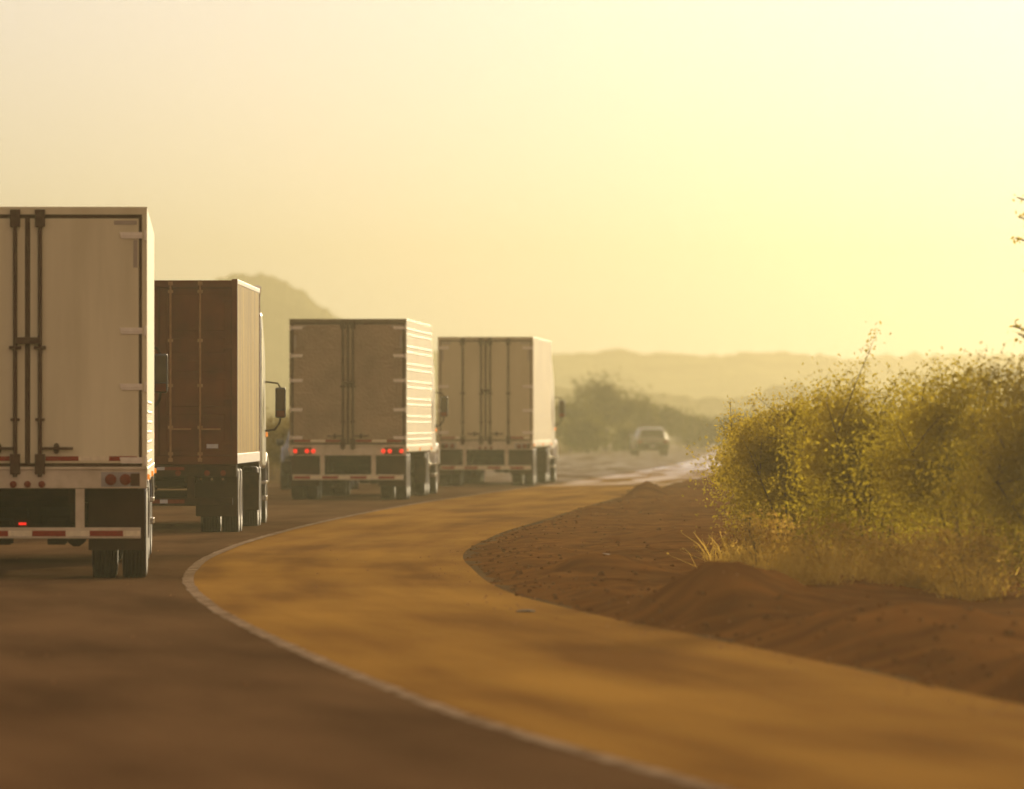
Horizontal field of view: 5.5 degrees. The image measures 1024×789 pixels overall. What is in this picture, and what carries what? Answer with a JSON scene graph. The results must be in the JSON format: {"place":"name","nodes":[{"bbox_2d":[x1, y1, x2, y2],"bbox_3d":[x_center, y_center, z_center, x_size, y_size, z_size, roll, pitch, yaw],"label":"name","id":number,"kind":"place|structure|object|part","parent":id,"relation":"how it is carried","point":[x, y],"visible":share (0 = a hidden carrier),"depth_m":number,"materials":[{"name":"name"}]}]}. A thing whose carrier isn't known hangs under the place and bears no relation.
{"place":"outdoors","nodes":[
{"label":"outdoors","id":0,"kind":"place"},
{"bbox_2d":[276,433,358,488],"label":"dark suv","id":1,"kind":"object","parent":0,"point":[285,473],"visible":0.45,"depth_m":273.63,"materials":[{"name":"black paint"}]},
{"bbox_2d":[216,273,437,411],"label":"hill","id":2,"kind":"structure","parent":0,"point":[282,302],"depth_m":2264.68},
{"bbox_2d":[0,437,708,788],"bbox_3d":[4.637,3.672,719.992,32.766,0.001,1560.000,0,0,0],"label":"road","id":3,"kind":"structure","parent":0,"point":[117,705],"depth_m":65.19,"materials":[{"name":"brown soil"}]},
{"bbox_2d":[0,207,167,577],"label":"semi truck","id":4,"kind":"object","parent":3,"relation":"on","point":[83,372],"visible":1,"depth_m":115.84,"materials":[{"name":"white paint"}]},
{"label":"rear door","id":5,"kind":"part","parent":4,"relation":"part of","materials":[{"name":"white paint"}]},
{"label":"rear door","id":6,"kind":"part","parent":4,"relation":"part of","materials":[{"name":"white paint"}]},
{"bbox_2d":[152,285,285,531],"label":"container truck","id":7,"kind":"object","parent":3,"relation":"on","point":[232,497],"visible":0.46,"depth_m":166.54,"materials":[{"name":"metal"}]},
{"bbox_2d":[154,279,259,463],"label":"shipping container","id":8,"kind":"object","parent":7,"relation":"on","point":[207,342],"visible":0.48,"depth_m":165.35,"materials":[{"name":"brown metal"}]},
{"bbox_2d":[154,288,157,454],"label":"container door","id":9,"kind":"structure","parent":8,"relation":"in","point":[155,289],"depth_m":165.36,"materials":[{"name":"brown paint"}]},
{"bbox_2d":[160,282,233,461],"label":"container door","id":10,"kind":"structure","parent":8,"relation":"in","point":[195,323],"depth_m":165.36,"materials":[{"name":"brown paint"}]},
{"bbox_2d":[289,319,447,499],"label":"semi truck","id":11,"kind":"object","parent":3,"relation":"on","point":[362,392],"visible":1,"depth_m":236.47,"materials":[{"name":"metal"}]},
{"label":"rear door","id":12,"kind":"part","parent":11,"relation":"part of","materials":[{"name":"metal"}]},
{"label":"rear door","id":13,"kind":"part","parent":11,"relation":"part of","materials":[{"name":"metal"}]},
{"bbox_2d":[182,437,727,788],"bbox_3d":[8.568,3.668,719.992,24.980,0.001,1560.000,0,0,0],"label":"edge line","id":14,"kind":"object","parent":3,"relation":"on","point":[191,587],"visible":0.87,"depth_m":69.04,"materials":[{"name":"white paint"}]},
{"bbox_2d":[437,337,564,485],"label":"semi truck","id":15,"kind":"object","parent":3,"relation":"on","point":[498,392],"visible":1,"depth_m":289.16,"materials":[{"name":"white paint"}]},
{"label":"rear door","id":16,"kind":"part","parent":15,"relation":"part of","materials":[{"name":"white paint"}]},
{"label":"rear door","id":17,"kind":"part","parent":15,"relation":"part of","materials":[{"name":"white paint"}]},
{"bbox_2d":[629,428,668,454],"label":"station wagon","id":18,"kind":"object","parent":3,"relation":"on","point":[649,439],"visible":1,"depth_m":569.51,"materials":[{"name":"silver metal"}]},
{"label":"rear window","id":19,"kind":"part","parent":18,"relation":"part of","materials":[{"name":"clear glass"}]},
{"bbox_2d":[0,0,1023,359],"label":"sky","id":20,"kind":"structure","parent":0,"point":[698,177],"materials":[{"name":"yellow"}]},
{"bbox_2d":[157,437,1023,704],"bbox_3d":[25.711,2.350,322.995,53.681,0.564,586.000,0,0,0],"label":"dirt verge","id":21,"kind":"structure","parent":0,"point":[897,632],"depth_m":91.32,"materials":[{"name":"brown soil"}]},
{"bbox_2d":[266,407,288,479],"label":"scrub bush","id":22,"kind":"object","parent":21,"relation":"on","point":[274,451],"visible":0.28,"depth_m":321.64,"materials":[{"name":"green plant"}]},
{"bbox_2d":[266,406,288,467],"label":"scrub bush","id":23,"kind":"object","parent":21,"relation":"on","point":[276,424],"visible":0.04,"depth_m":399.58,"materials":[{"name":"green plant"}]},
{"bbox_2d":[266,416,288,469],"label":"scrub bush","id":24,"kind":"object","parent":21,"relation":"on","point":[276,432],"visible":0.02,"depth_m":344.97,"materials":[{"name":"green plant"}]},
{"bbox_2d":[435,405,438,466],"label":"scrub bush","id":25,"kind":"object","parent":21,"relation":"on","point":[437,428],"visible":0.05,"depth_m":420.28,"materials":[{"name":"green plant"}]},
{"bbox_2d":[555,408,583,452],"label":"distant tree","id":26,"kind":"object","parent":21,"relation":"on","point":[558,431],"visible":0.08,"depth_m":619.54,"materials":[{"name":"green plant"}]},
{"bbox_2d":[554,397,614,451],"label":"distant tree","id":27,"kind":"object","parent":21,"relation":"on","point":[577,412],"visible":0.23,"depth_m":639.42,"materials":[{"name":"green plant"}]},
{"bbox_2d":[556,414,617,453],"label":"distant tree","id":28,"kind":"object","parent":21,"relation":"on","point":[591,430],"visible":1,"depth_m":599.79,"materials":[{"name":"green plant"}]},
{"bbox_2d":[554,366,673,450],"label":"distant tree","id":29,"kind":"object","parent":21,"relation":"on","point":[614,410],"visible":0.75,"depth_m":659.17,"materials":[{"name":"green plant"}]},
{"bbox_2d":[608,421,644,451],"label":"distant tree","id":30,"kind":"object","parent":21,"relation":"on","point":[623,441],"visible":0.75,"depth_m":639.60,"materials":[{"name":"green plant"}]},
{"bbox_2d":[619,395,668,427],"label":"distant tree","id":31,"kind":"object","parent":21,"relation":"on","point":[651,422],"visible":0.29,"depth_m":679.36,"materials":[{"name":"green plant"}]},
{"bbox_2d":[653,403,701,437],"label":"distant tree","id":32,"kind":"object","parent":21,"relation":"on","point":[676,415],"visible":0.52,"depth_m":689.41,"materials":[{"name":"green plant"}]},
{"bbox_2d":[667,406,713,449],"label":"distant tree","id":33,"kind":"object","parent":21,"relation":"on","point":[689,437],"visible":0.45,"depth_m":699.40,"materials":[{"name":"green plant"}]},
{"bbox_2d":[684,411,728,449],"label":"distant tree","id":34,"kind":"object","parent":21,"relation":"on","point":[711,433],"visible":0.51,"depth_m":689.33,"materials":[{"name":"green plant"}]},
{"bbox_2d":[714,407,759,440],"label":"distant tree","id":35,"kind":"object","parent":21,"relation":"on","point":[736,412],"visible":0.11,"depth_m":679.46,"materials":[{"name":"green plant"}]},
{"bbox_2d":[465,481,1023,697],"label":"dirt clods","id":36,"kind":"object","parent":21,"relation":"on","point":[895,660],"visible":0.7,"depth_m":93.48,"materials":[{"name":"brown soil"}]},
{"bbox_2d":[701,401,788,504],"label":"roadside shrub","id":37,"kind":"object","parent":21,"relation":"on","point":[725,447],"visible":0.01,"depth_m":204.86,"materials":[{"name":"green plant"}]},
{"bbox_2d":[704,395,801,545],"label":"roadside shrub","id":38,"kind":"object","parent":21,"relation":"on","point":[729,435],"visible":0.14,"depth_m":139.93,"materials":[{"name":"green plant"}]},
{"bbox_2d":[707,499,811,568],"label":"roadside shrub","id":39,"kind":"object","parent":21,"relation":"on","point":[747,533],"visible":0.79,"depth_m":111.95,"materials":[{"name":"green plant"}]},
{"bbox_2d":[682,370,885,551],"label":"roadside shrub","id":40,"kind":"object","parent":21,"relation":"on","point":[757,464],"visible":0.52,"depth_m":117.71,"materials":[{"name":"green plant"}]},
{"bbox_2d":[716,393,859,446],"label":"roadside shrub","id":41,"kind":"object","parent":21,"relation":"on","point":[788,408],"depth_m":250.02,"materials":[{"name":"green plant"}]},
{"bbox_2d":[730,393,900,537],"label":"roadside shrub","id":42,"kind":"object","parent":21,"relation":"on","point":[817,478],"visible":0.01,"depth_m":132.00,"materials":[{"name":"green plant"}]},
{"bbox_2d":[762,508,895,571],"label":"roadside shrub","id":43,"kind":"object","parent":21,"relation":"on","point":[842,530],"visible":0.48,"depth_m":106.91,"materials":[{"name":"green plant"}]},
{"bbox_2d":[757,321,981,564],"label":"roadside shrub","id":44,"kind":"object","parent":21,"relation":"on","point":[818,466],"visible":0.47,"depth_m":108.76,"materials":[{"name":"green plant"}]},
{"bbox_2d":[782,346,1023,582],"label":"roadside shrub","id":45,"kind":"object","parent":21,"relation":"on","point":[911,460],"visible":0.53,"depth_m":103.73,"materials":[{"name":"green plant"}]},
{"bbox_2d":[831,503,977,578],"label":"roadside shrub","id":46,"kind":"object","parent":21,"relation":"on","point":[868,547],"visible":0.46,"depth_m":100.92,"materials":[{"name":"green plant"}]},
{"bbox_2d":[863,378,1000,542],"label":"roadside shrub","id":47,"kind":"object","parent":21,"relation":"on","point":[949,489],"visible":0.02,"depth_m":127.91,"materials":[{"name":"green plant"}]},
{"bbox_2d":[856,326,1023,595],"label":"roadside shrub","id":48,"kind":"object","parent":21,"relation":"on","point":[1008,458],"visible":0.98,"depth_m":97.82,"materials":[{"name":"green plant"}]},
{"bbox_2d":[864,502,1023,598],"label":"roadside shrub","id":49,"kind":"object","parent":21,"relation":"on","point":[977,547],"visible":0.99,"depth_m":96.91,"materials":[{"name":"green plant"}]},
{"bbox_2d":[944,398,1023,564],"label":"roadside shrub","id":50,"kind":"object","parent":21,"relation":"on","point":[994,509],"depth_m":121.89,"materials":[{"name":"green plant"}]},
{"bbox_2d":[1009,194,1023,341],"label":"thorn tree","id":51,"kind":"object","parent":21,"relation":"on","point":[1014,242],"visible":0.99,"depth_m":104.00,"materials":[{"name":"green plant"}]},
{"bbox_2d":[194,437,1023,788],"bbox_3d":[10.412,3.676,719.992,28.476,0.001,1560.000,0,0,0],"label":"shoulder","id":52,"kind":"object","parent":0,"point":[726,715],"visible":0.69,"depth_m":73.62},
{"bbox_2d":[16,483,1023,714],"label":"gravel","id":53,"kind":"structure","parent":52,"relation":"on","point":[946,699],"depth_m":79.84,"materials":[{"name":"stone"}]},
{"bbox_2d":[516,610,534,611],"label":"rubber strip","id":54,"kind":"object","parent":52,"relation":"on","point":[525,611],"visible":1,"depth_m":95.69,"materials":[{"name":"black rubber"}]},
{"bbox_2d":[266,381,1021,436],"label":"hills","id":55,"kind":"structure","parent":0,"point":[714,405],"depth_m":1459.85,"materials":[{"name":"beige"}]},
{"bbox_2d":[433,348,1023,399],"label":"ridge","id":56,"kind":"structure","parent":0,"point":[697,377],"depth_m":2440.70,"materials":[{"name":"beige"}]},
{"bbox_2d":[667,525,1020,601],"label":"dry grass","id":57,"kind":"structure","parent":0,"point":[800,572],"depth_m":98.56,"materials":[{"name":"yellow plant"}]}
]}

